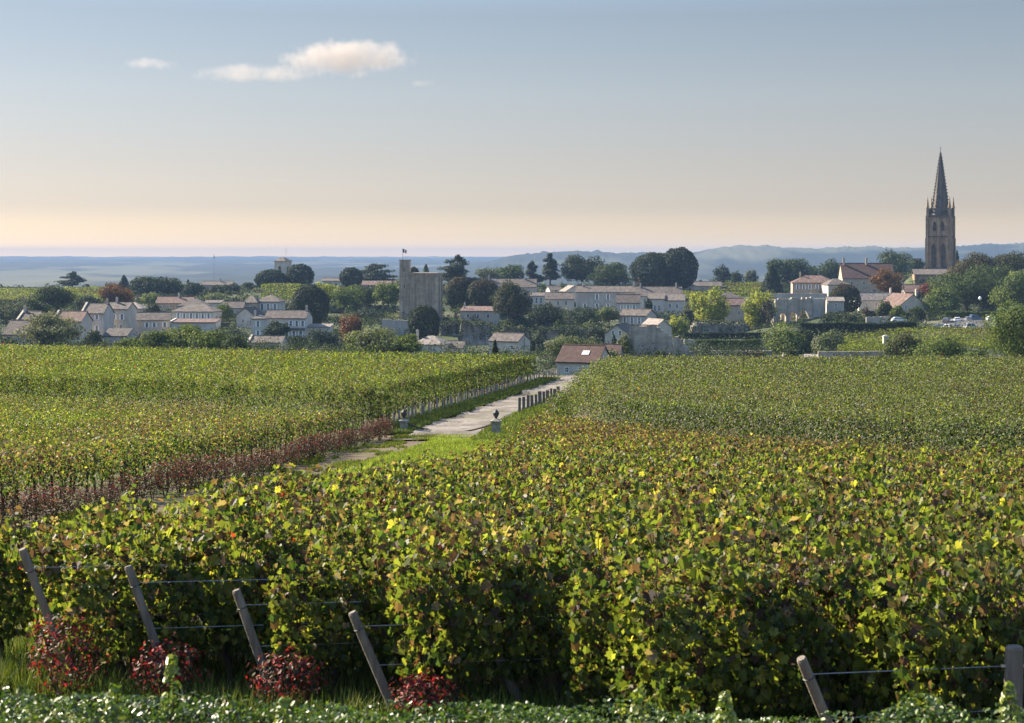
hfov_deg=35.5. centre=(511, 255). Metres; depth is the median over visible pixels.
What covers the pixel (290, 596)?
grapevine
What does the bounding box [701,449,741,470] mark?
grapevine
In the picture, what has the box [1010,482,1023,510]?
grapevine
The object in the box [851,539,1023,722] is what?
grapevine
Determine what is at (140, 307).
house
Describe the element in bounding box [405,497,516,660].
grapevine
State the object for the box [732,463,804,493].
grapevine
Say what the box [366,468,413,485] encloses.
grapevine
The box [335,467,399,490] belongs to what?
grapevine
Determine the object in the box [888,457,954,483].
grapevine
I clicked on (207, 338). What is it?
bush
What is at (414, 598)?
grapevine
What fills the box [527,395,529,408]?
fence board
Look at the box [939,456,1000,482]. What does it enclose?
grapevine
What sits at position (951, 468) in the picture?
grapevine
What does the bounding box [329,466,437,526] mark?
grapevine
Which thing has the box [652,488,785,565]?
grapevine
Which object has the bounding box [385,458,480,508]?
grapevine
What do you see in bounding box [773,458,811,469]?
grapevine
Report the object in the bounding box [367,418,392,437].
red bush
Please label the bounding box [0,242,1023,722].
ground
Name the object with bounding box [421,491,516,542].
grapevine
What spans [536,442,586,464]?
grapevine
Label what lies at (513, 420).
grass
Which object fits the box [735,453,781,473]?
grapevine
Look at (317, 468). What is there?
grapevine
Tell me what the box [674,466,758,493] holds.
grapevine
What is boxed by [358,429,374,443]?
red bush
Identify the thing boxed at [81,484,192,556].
grapevine
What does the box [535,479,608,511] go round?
grapevine
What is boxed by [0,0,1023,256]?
sky
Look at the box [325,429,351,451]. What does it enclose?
red bush
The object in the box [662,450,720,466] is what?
grapevine
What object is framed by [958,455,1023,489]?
grapevine
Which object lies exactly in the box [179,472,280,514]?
grapevine
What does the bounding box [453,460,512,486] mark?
grapevine
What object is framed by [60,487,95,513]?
red bush
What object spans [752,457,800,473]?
grapevine
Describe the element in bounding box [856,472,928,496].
grapevine
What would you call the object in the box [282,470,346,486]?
grapevine
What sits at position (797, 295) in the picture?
stone wall
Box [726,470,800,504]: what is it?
grapevine
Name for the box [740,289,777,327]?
tree
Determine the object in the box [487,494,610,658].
grapevine
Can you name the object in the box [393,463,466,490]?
grapevine
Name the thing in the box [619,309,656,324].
house
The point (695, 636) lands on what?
grapevine
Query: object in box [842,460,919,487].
grapevine
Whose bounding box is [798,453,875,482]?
grapevine
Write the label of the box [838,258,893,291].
manor
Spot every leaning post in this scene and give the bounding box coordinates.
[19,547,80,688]
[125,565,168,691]
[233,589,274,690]
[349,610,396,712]
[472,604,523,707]
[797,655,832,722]
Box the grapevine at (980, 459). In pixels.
[958,456,1014,473]
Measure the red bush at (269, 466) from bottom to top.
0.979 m
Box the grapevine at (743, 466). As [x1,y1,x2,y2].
[722,457,777,478]
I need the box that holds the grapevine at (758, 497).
[707,474,815,535]
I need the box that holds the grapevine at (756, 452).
[738,444,781,461]
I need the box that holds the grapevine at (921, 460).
[889,450,947,468]
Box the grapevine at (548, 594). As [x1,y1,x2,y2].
[491,513,629,705]
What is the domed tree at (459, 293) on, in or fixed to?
on the ground at (52, 270)
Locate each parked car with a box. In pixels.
[891,317,906,321]
[942,318,953,322]
[963,323,979,328]
[969,314,983,319]
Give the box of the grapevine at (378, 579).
[364,500,504,694]
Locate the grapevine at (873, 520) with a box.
[810,501,918,554]
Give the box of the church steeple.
[925,146,955,268]
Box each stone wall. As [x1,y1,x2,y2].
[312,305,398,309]
[382,319,410,336]
[684,339,763,345]
[691,350,771,354]
[770,293,826,310]
[818,351,883,357]
[866,316,887,322]
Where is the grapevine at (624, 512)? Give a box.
[550,489,673,564]
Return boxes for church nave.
[911,269,952,283]
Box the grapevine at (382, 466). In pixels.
[340,458,406,485]
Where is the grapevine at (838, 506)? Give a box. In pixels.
[799,488,887,530]
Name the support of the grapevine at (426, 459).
on the ground at (52, 270)
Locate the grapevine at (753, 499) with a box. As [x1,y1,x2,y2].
[715,483,773,516]
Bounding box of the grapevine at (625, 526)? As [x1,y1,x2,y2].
[568,519,682,655]
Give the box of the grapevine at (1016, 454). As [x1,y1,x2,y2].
[997,446,1023,462]
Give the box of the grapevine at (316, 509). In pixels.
[250,492,361,538]
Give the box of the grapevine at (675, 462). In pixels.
[634,459,697,480]
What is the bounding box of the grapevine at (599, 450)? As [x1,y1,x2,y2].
[576,442,624,465]
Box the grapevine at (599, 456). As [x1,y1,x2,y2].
[573,446,622,464]
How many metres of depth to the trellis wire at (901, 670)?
12.52 m
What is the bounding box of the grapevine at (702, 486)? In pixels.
[638,471,751,527]
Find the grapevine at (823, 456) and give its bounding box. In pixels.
[791,446,845,469]
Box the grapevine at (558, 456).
[535,443,591,470]
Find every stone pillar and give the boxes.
[399,409,408,429]
[490,409,501,432]
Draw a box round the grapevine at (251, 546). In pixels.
[236,505,348,646]
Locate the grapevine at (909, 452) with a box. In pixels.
[880,443,934,462]
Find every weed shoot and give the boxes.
[100,683,128,722]
[159,652,185,722]
[273,696,296,722]
[626,688,651,722]
[712,690,737,722]
[998,681,1022,722]
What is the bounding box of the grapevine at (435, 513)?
[393,501,498,651]
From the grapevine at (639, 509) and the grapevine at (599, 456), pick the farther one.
the grapevine at (599, 456)
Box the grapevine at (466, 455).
[445,449,496,464]
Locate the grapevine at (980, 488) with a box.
[934,479,1022,525]
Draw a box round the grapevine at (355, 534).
[325,516,403,552]
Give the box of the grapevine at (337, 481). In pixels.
[312,467,390,502]
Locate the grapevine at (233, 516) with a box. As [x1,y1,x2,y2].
[180,505,278,646]
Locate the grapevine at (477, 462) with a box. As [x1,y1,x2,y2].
[448,459,520,488]
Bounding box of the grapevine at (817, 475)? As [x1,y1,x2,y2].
[781,463,867,500]
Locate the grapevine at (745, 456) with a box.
[712,454,758,466]
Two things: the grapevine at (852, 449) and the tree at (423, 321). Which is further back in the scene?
the tree at (423, 321)
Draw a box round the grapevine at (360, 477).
[327,472,413,512]
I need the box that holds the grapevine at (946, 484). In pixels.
[891,482,999,528]
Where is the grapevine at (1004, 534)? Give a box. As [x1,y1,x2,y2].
[965,528,1023,585]
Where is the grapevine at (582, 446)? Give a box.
[562,445,599,463]
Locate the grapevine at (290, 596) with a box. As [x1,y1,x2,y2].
[261,530,393,697]
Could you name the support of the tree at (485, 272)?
on the ground at (52, 270)
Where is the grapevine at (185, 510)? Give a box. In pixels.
[144,499,254,656]
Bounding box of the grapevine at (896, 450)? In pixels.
[877,444,916,461]
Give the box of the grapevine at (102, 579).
[55,510,200,688]
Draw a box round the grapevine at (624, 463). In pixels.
[591,459,651,492]
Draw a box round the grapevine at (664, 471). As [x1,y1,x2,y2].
[632,457,687,481]
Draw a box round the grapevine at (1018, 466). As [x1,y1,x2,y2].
[991,449,1023,472]
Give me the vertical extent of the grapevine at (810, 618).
2.146 m
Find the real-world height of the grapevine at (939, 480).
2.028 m
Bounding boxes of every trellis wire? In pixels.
[34,557,432,567]
[138,578,317,582]
[155,622,350,628]
[251,601,366,604]
[372,619,570,625]
[387,656,603,664]
[819,666,999,673]
[832,710,993,718]
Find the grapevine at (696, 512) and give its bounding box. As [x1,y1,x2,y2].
[624,492,748,572]
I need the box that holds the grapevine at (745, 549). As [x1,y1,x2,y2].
[652,529,812,701]
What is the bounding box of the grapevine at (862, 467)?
[817,448,906,499]
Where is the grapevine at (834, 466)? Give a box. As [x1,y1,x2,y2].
[796,458,865,489]
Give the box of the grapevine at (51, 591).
[29,504,161,673]
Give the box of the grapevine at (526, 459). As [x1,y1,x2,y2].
[492,452,562,487]
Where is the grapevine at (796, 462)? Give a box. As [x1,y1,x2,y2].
[756,449,823,479]
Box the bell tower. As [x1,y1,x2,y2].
[274,257,291,273]
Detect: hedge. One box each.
[0,287,46,287]
[0,686,1023,722]
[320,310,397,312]
[683,332,764,339]
[694,339,760,350]
[735,351,764,356]
[799,321,916,337]
[944,311,1000,317]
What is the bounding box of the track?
[386,375,583,440]
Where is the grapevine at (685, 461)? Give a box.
[658,451,724,476]
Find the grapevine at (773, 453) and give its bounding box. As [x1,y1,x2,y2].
[748,444,813,469]
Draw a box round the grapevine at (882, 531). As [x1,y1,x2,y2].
[831,509,938,560]
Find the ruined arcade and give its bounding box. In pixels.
[771,297,824,324]
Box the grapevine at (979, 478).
[932,463,1010,492]
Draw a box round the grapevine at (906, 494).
[859,478,939,515]
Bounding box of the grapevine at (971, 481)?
[933,474,993,504]
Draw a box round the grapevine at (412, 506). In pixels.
[359,499,490,660]
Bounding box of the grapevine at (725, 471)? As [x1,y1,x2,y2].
[681,457,756,487]
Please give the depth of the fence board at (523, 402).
98.31 m
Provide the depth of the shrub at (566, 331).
479.00 m
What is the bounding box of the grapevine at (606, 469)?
[556,458,644,491]
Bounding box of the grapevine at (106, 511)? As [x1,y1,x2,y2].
[31,497,161,657]
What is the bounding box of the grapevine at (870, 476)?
[838,462,932,506]
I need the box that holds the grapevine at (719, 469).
[672,459,746,483]
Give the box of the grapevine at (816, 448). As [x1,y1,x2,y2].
[780,439,839,461]
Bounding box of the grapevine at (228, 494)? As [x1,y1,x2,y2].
[169,478,276,530]
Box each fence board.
[518,397,520,410]
[522,397,524,410]
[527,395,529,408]
[530,395,533,406]
[538,391,541,403]
[542,391,544,402]
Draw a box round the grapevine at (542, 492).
[488,483,568,522]
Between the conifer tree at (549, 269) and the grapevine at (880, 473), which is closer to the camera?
the grapevine at (880, 473)
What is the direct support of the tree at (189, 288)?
on the ground at (52, 270)
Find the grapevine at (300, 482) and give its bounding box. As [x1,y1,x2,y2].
[247,471,337,503]
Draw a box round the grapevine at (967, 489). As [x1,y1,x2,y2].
[927,481,1018,526]
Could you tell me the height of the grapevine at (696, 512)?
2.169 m
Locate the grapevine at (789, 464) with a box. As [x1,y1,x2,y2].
[779,460,799,472]
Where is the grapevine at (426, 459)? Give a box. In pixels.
[407,452,446,467]
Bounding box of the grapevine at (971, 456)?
[957,453,986,467]
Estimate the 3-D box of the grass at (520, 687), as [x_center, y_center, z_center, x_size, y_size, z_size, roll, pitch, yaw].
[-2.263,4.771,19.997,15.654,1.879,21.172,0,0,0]
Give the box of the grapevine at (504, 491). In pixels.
[463,470,556,523]
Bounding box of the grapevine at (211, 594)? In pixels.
[164,487,309,691]
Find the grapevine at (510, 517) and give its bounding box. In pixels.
[451,489,577,675]
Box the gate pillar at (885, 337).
[882,335,888,343]
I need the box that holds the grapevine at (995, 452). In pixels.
[968,442,1023,466]
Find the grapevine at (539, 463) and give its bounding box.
[504,454,575,482]
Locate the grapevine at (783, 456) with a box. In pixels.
[755,450,812,462]
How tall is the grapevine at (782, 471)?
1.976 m
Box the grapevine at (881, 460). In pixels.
[843,447,916,473]
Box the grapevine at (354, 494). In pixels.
[323,484,408,519]
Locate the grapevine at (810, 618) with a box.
[733,525,906,718]
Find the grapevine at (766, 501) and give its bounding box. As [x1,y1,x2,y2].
[720,483,807,517]
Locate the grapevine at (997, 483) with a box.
[984,481,1014,504]
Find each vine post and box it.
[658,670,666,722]
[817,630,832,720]
[1000,644,1023,720]
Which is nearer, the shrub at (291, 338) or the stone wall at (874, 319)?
the shrub at (291, 338)
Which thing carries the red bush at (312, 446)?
on the ground at (52, 270)
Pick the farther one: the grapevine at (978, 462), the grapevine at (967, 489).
the grapevine at (978, 462)
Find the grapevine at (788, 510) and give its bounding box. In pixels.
[735,478,853,547]
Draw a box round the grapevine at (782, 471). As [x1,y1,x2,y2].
[749,461,809,479]
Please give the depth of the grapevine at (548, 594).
15.04 m
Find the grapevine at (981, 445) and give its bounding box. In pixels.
[955,439,1015,467]
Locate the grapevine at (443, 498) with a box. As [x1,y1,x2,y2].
[426,485,458,504]
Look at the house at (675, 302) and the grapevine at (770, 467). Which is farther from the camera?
the house at (675, 302)
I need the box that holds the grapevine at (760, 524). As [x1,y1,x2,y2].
[736,516,820,547]
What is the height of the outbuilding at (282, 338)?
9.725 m
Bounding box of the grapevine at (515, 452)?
[482,442,543,463]
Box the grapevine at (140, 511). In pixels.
[105,503,186,591]
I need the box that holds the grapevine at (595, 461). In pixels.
[579,456,614,474]
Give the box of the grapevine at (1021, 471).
[993,458,1023,482]
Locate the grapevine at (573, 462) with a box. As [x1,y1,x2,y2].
[540,452,593,465]
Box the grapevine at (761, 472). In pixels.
[727,461,797,484]
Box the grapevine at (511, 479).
[454,470,535,503]
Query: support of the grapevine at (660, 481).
on the ground at (52, 270)
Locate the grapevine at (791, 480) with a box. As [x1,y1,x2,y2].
[755,478,851,520]
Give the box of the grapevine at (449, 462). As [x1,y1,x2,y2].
[431,454,485,477]
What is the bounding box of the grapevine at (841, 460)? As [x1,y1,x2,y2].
[826,450,860,465]
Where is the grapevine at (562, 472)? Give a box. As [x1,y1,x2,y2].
[531,464,597,490]
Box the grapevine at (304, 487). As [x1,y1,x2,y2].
[253,473,349,506]
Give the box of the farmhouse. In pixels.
[555,344,610,375]
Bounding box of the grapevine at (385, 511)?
[331,505,439,666]
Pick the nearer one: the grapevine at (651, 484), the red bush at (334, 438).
the grapevine at (651, 484)
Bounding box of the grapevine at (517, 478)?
[464,465,561,507]
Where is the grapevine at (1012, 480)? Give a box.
[988,469,1023,496]
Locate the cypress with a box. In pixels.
[491,340,498,354]
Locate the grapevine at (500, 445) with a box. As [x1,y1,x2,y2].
[471,443,517,459]
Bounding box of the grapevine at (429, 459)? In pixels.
[402,455,460,472]
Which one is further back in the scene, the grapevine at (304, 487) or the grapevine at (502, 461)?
the grapevine at (502, 461)
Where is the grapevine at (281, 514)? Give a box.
[233,496,335,653]
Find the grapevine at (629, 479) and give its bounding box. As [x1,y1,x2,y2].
[587,469,663,494]
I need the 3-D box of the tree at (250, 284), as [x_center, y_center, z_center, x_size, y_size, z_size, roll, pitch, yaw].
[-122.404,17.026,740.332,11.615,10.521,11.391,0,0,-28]
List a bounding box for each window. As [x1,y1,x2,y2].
[119,314,123,319]
[206,313,210,318]
[255,321,259,326]
[272,304,276,309]
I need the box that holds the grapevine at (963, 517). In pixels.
[910,491,1022,576]
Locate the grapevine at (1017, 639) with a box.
[964,562,1023,717]
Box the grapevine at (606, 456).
[589,452,627,466]
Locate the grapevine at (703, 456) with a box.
[665,446,732,472]
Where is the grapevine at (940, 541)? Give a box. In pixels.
[889,521,983,571]
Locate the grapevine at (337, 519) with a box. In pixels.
[257,502,394,678]
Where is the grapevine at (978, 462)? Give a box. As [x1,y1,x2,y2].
[953,452,1009,477]
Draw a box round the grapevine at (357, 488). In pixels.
[330,480,397,499]
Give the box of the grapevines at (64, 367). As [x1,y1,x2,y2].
[0,282,1023,514]
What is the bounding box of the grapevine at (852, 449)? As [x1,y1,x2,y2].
[820,437,881,459]
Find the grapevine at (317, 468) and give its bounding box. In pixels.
[268,463,351,503]
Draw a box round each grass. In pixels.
[0,433,509,563]
[0,550,875,722]
[376,377,559,434]
[470,393,576,440]
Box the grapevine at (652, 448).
[619,438,675,460]
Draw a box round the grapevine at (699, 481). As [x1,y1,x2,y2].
[661,460,753,505]
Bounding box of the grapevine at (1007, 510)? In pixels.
[961,490,1023,575]
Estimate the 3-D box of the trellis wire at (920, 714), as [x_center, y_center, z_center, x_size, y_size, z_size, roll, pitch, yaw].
[4.862,3.644,13.024,5.000,0.108,0.006,0,0,-14]
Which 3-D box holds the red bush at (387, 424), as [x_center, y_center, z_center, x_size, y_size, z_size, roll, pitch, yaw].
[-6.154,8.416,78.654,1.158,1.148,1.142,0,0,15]
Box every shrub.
[0,336,20,344]
[72,293,105,308]
[80,329,103,345]
[139,292,159,303]
[143,303,161,311]
[205,292,226,299]
[214,302,234,321]
[286,333,307,348]
[303,327,343,350]
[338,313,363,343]
[351,307,396,321]
[499,315,539,332]
[525,302,568,327]
[530,334,549,354]
[556,324,584,339]
[561,307,603,325]
[583,326,606,344]
[608,348,619,357]
[616,332,632,355]
[635,277,647,285]
[643,297,652,308]
[651,350,666,357]
[670,313,690,338]
[760,299,775,325]
[819,311,854,322]
[847,310,865,322]
[861,306,877,321]
[875,297,891,318]
[889,305,908,318]
[903,306,928,320]
[917,282,936,296]
[951,349,988,369]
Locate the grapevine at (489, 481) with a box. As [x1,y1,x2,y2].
[458,472,526,489]
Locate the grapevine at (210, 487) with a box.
[164,472,264,524]
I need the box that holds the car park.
[940,318,1001,328]
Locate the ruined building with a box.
[629,324,692,356]
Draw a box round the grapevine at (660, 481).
[594,468,686,504]
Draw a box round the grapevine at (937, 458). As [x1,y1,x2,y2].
[903,446,965,476]
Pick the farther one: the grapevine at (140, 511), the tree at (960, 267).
the tree at (960, 267)
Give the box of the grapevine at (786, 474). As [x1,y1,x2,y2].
[760,470,817,485]
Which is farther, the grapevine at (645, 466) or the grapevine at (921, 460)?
the grapevine at (921, 460)
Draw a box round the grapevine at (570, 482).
[548,481,601,505]
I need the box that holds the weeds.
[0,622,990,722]
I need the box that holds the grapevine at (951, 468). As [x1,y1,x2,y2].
[902,459,970,494]
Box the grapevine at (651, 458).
[629,451,665,470]
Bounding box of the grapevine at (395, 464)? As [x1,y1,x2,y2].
[369,455,430,479]
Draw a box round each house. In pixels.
[2,319,30,343]
[17,305,43,318]
[55,310,92,342]
[81,298,114,338]
[110,297,137,336]
[133,302,147,311]
[137,312,170,337]
[155,296,177,311]
[170,304,222,322]
[175,293,194,308]
[177,299,210,307]
[205,300,224,307]
[223,301,245,314]
[235,306,264,327]
[245,296,259,308]
[250,310,269,334]
[259,295,285,313]
[265,305,312,338]
[322,278,345,285]
[412,329,451,353]
[446,340,467,353]
[459,302,498,325]
[477,275,537,295]
[488,332,530,356]
[529,293,545,307]
[541,292,574,310]
[545,286,561,291]
[560,285,575,303]
[603,322,628,343]
[616,294,640,311]
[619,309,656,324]
[635,282,682,308]
[648,293,664,317]
[664,294,685,315]
[682,279,699,289]
[694,281,721,289]
[715,298,745,322]
[719,292,741,297]
[820,278,850,295]
[853,288,892,313]
[876,289,927,315]
[901,284,927,296]
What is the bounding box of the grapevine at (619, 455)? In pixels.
[593,454,638,471]
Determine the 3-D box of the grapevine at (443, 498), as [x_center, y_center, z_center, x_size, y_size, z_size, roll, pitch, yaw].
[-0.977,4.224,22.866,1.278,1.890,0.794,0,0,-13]
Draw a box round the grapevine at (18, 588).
[0,504,67,660]
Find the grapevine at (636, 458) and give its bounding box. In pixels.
[596,444,664,475]
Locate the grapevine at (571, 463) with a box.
[558,457,595,473]
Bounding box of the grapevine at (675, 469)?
[652,458,729,501]
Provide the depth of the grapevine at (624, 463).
26.68 m
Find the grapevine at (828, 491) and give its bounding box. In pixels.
[810,476,868,500]
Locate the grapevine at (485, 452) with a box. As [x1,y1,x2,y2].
[451,448,505,474]
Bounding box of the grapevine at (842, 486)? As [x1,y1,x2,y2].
[786,465,889,522]
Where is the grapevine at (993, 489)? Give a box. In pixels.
[950,474,1023,532]
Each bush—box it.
[0,489,40,527]
[0,491,20,524]
[15,484,57,522]
[25,607,113,697]
[27,482,79,517]
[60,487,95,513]
[75,485,109,508]
[95,482,127,507]
[101,471,146,504]
[112,337,150,348]
[117,475,155,501]
[128,632,210,698]
[137,468,171,498]
[140,329,174,348]
[146,455,189,495]
[159,459,202,493]
[166,322,205,349]
[169,450,212,490]
[187,327,231,349]
[188,462,213,487]
[195,450,233,483]
[211,458,237,482]
[219,334,251,351]
[219,451,257,479]
[231,453,263,478]
[238,451,268,477]
[244,446,276,475]
[245,643,334,706]
[258,448,285,471]
[270,448,294,469]
[277,441,304,462]
[279,446,300,463]
[286,437,314,462]
[294,434,323,459]
[297,432,328,458]
[309,431,334,455]
[318,432,340,454]
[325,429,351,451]
[325,435,347,453]
[337,429,361,447]
[339,428,359,448]
[346,428,365,445]
[357,419,383,441]
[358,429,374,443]
[360,425,376,443]
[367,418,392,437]
[368,419,390,440]
[374,415,396,437]
[389,665,462,722]
[762,321,814,354]
[795,326,817,352]
[811,329,845,352]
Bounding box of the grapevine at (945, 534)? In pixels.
[857,506,1007,641]
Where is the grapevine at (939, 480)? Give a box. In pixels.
[920,469,989,498]
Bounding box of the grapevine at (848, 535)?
[794,525,904,699]
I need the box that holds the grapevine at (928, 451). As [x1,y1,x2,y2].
[905,446,957,462]
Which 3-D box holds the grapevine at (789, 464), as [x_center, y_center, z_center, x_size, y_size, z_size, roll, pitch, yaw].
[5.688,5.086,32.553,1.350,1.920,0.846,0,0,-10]
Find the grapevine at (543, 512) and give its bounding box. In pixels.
[512,496,587,524]
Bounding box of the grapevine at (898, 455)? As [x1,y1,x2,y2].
[863,443,911,464]
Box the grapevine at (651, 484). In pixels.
[606,470,682,511]
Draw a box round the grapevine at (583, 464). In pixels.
[555,456,606,479]
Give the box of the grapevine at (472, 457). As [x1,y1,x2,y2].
[445,453,495,464]
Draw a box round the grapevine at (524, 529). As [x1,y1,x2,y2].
[471,516,597,695]
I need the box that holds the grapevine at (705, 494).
[656,491,771,544]
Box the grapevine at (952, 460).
[939,456,971,471]
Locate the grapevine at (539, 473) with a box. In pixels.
[504,466,574,491]
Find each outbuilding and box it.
[102,328,132,343]
[170,318,220,335]
[200,278,233,289]
[247,334,287,347]
[307,324,332,335]
[362,280,396,286]
[601,344,623,356]
[641,318,672,337]
[825,296,844,312]
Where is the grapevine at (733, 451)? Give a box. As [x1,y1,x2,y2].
[702,440,755,466]
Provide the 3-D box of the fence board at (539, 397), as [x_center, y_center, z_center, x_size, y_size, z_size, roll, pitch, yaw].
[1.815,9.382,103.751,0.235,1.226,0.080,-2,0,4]
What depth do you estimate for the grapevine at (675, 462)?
28.92 m
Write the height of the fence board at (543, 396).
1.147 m
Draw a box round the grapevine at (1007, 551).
[949,516,1023,688]
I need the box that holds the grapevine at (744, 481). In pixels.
[701,469,776,503]
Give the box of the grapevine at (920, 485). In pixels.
[861,471,937,499]
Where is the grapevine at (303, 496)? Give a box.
[258,490,353,533]
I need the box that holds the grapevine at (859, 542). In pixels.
[773,523,916,715]
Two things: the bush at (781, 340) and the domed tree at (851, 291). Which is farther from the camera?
the domed tree at (851, 291)
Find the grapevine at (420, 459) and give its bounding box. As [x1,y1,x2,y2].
[383,458,445,474]
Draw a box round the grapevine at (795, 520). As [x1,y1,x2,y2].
[753,505,871,568]
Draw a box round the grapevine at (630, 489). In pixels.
[561,465,674,527]
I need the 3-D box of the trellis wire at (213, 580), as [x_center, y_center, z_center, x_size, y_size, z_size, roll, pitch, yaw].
[-1.307,3.277,16.401,5.000,0.108,0.006,0,0,-14]
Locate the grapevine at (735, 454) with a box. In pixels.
[700,445,753,462]
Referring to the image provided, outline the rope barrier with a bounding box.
[408,423,491,430]
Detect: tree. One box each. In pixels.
[0,301,22,323]
[10,311,85,345]
[17,297,53,312]
[29,284,79,310]
[54,271,86,286]
[96,282,134,302]
[118,275,130,287]
[125,276,169,295]
[158,277,185,295]
[181,281,205,295]
[199,285,226,295]
[222,283,240,292]
[235,282,260,292]
[254,269,286,285]
[261,320,290,334]
[286,263,314,285]
[290,284,329,323]
[314,281,337,304]
[329,284,366,308]
[339,267,362,286]
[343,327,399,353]
[353,263,398,279]
[353,286,378,306]
[371,281,398,309]
[385,333,423,353]
[407,304,440,338]
[411,267,418,272]
[423,264,428,271]
[437,254,476,282]
[445,277,470,309]
[465,278,499,305]
[475,267,500,277]
[489,279,532,319]
[494,264,524,277]
[524,260,543,282]
[541,253,561,285]
[543,335,590,361]
[559,253,604,285]
[586,262,632,285]
[595,306,620,327]
[628,252,680,285]
[660,247,698,288]
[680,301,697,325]
[689,285,731,322]
[712,263,730,281]
[728,270,743,282]
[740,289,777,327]
[743,270,758,282]
[759,265,784,293]
[764,258,814,284]
[805,265,818,274]
[814,258,839,279]
[829,283,861,313]
[868,267,904,292]
[876,248,914,274]
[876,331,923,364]
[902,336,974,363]
[907,258,924,273]
[923,284,962,317]
[926,268,1002,311]
[945,252,1002,283]
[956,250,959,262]
[962,263,1015,310]
[981,299,1023,359]
[987,269,1023,311]
[991,250,1023,272]
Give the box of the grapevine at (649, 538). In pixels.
[591,515,727,678]
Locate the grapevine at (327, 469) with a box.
[303,465,372,491]
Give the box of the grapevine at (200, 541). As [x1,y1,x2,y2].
[132,515,254,670]
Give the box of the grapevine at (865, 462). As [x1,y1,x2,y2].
[834,452,894,474]
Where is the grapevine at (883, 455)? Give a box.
[849,452,925,479]
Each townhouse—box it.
[575,282,634,310]
[790,272,829,292]
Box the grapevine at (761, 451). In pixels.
[741,444,797,462]
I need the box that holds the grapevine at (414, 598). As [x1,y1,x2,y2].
[382,511,538,709]
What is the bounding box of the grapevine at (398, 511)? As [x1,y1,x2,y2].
[345,499,426,538]
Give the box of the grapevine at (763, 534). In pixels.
[676,506,818,700]
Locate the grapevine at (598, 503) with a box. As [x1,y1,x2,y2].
[566,488,667,529]
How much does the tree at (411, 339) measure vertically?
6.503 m
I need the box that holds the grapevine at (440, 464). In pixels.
[392,455,464,478]
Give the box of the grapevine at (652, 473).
[644,466,690,493]
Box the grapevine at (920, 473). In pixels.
[878,460,961,491]
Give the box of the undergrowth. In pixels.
[0,266,1023,374]
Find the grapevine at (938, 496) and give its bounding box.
[916,484,984,516]
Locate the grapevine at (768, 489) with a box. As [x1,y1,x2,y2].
[727,478,810,503]
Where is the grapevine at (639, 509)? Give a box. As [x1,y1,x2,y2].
[575,489,684,546]
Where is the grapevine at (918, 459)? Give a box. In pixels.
[897,453,947,468]
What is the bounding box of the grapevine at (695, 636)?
[604,524,796,722]
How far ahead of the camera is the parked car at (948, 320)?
476.78 m
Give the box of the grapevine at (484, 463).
[453,458,511,481]
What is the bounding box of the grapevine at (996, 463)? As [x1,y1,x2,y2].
[960,460,1023,493]
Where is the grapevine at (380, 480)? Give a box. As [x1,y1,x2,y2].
[356,475,399,493]
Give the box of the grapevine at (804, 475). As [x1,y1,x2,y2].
[772,471,822,492]
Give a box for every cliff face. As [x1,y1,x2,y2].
[438,319,460,335]
[458,319,491,344]
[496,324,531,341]
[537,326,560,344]
[563,325,604,335]
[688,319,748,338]
[782,348,799,359]
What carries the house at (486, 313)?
on the ground at (52, 270)
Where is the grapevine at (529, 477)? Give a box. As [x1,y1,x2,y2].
[508,469,568,492]
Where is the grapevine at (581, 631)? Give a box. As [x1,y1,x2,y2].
[556,542,704,718]
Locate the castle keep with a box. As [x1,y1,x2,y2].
[399,260,442,319]
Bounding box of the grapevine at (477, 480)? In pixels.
[454,474,517,493]
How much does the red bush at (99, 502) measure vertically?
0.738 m
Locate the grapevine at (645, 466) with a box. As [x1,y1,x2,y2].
[619,452,676,474]
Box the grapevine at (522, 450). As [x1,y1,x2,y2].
[494,441,550,466]
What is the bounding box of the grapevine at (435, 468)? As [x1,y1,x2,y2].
[400,462,459,482]
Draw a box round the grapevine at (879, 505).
[822,482,928,538]
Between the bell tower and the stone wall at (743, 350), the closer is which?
the stone wall at (743, 350)
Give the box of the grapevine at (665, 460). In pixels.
[653,450,681,469]
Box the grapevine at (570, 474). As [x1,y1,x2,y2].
[520,460,606,503]
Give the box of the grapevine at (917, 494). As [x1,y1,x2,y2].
[869,491,942,525]
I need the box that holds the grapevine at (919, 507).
[879,480,1008,555]
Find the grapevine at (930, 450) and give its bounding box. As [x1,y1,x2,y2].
[909,443,959,463]
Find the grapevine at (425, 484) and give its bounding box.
[387,472,482,511]
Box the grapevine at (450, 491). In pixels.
[402,477,502,527]
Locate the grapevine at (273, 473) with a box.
[242,463,332,499]
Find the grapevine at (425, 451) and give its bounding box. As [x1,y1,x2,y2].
[404,448,456,465]
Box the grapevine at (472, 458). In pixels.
[451,451,492,470]
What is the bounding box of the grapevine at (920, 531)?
[839,523,1003,717]
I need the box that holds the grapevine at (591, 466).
[567,460,639,485]
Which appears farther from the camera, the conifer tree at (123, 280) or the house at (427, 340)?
the conifer tree at (123, 280)
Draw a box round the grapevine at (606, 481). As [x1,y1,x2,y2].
[554,472,659,521]
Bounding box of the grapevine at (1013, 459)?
[993,457,1023,472]
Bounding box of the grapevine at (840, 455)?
[812,452,859,473]
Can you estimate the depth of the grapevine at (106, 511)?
17.90 m
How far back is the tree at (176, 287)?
765.87 m
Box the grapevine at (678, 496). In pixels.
[631,483,721,512]
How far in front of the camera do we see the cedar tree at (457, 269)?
697.13 m
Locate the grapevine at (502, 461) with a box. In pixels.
[473,450,532,473]
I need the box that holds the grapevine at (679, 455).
[665,447,710,459]
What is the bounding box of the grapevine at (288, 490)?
[233,462,333,523]

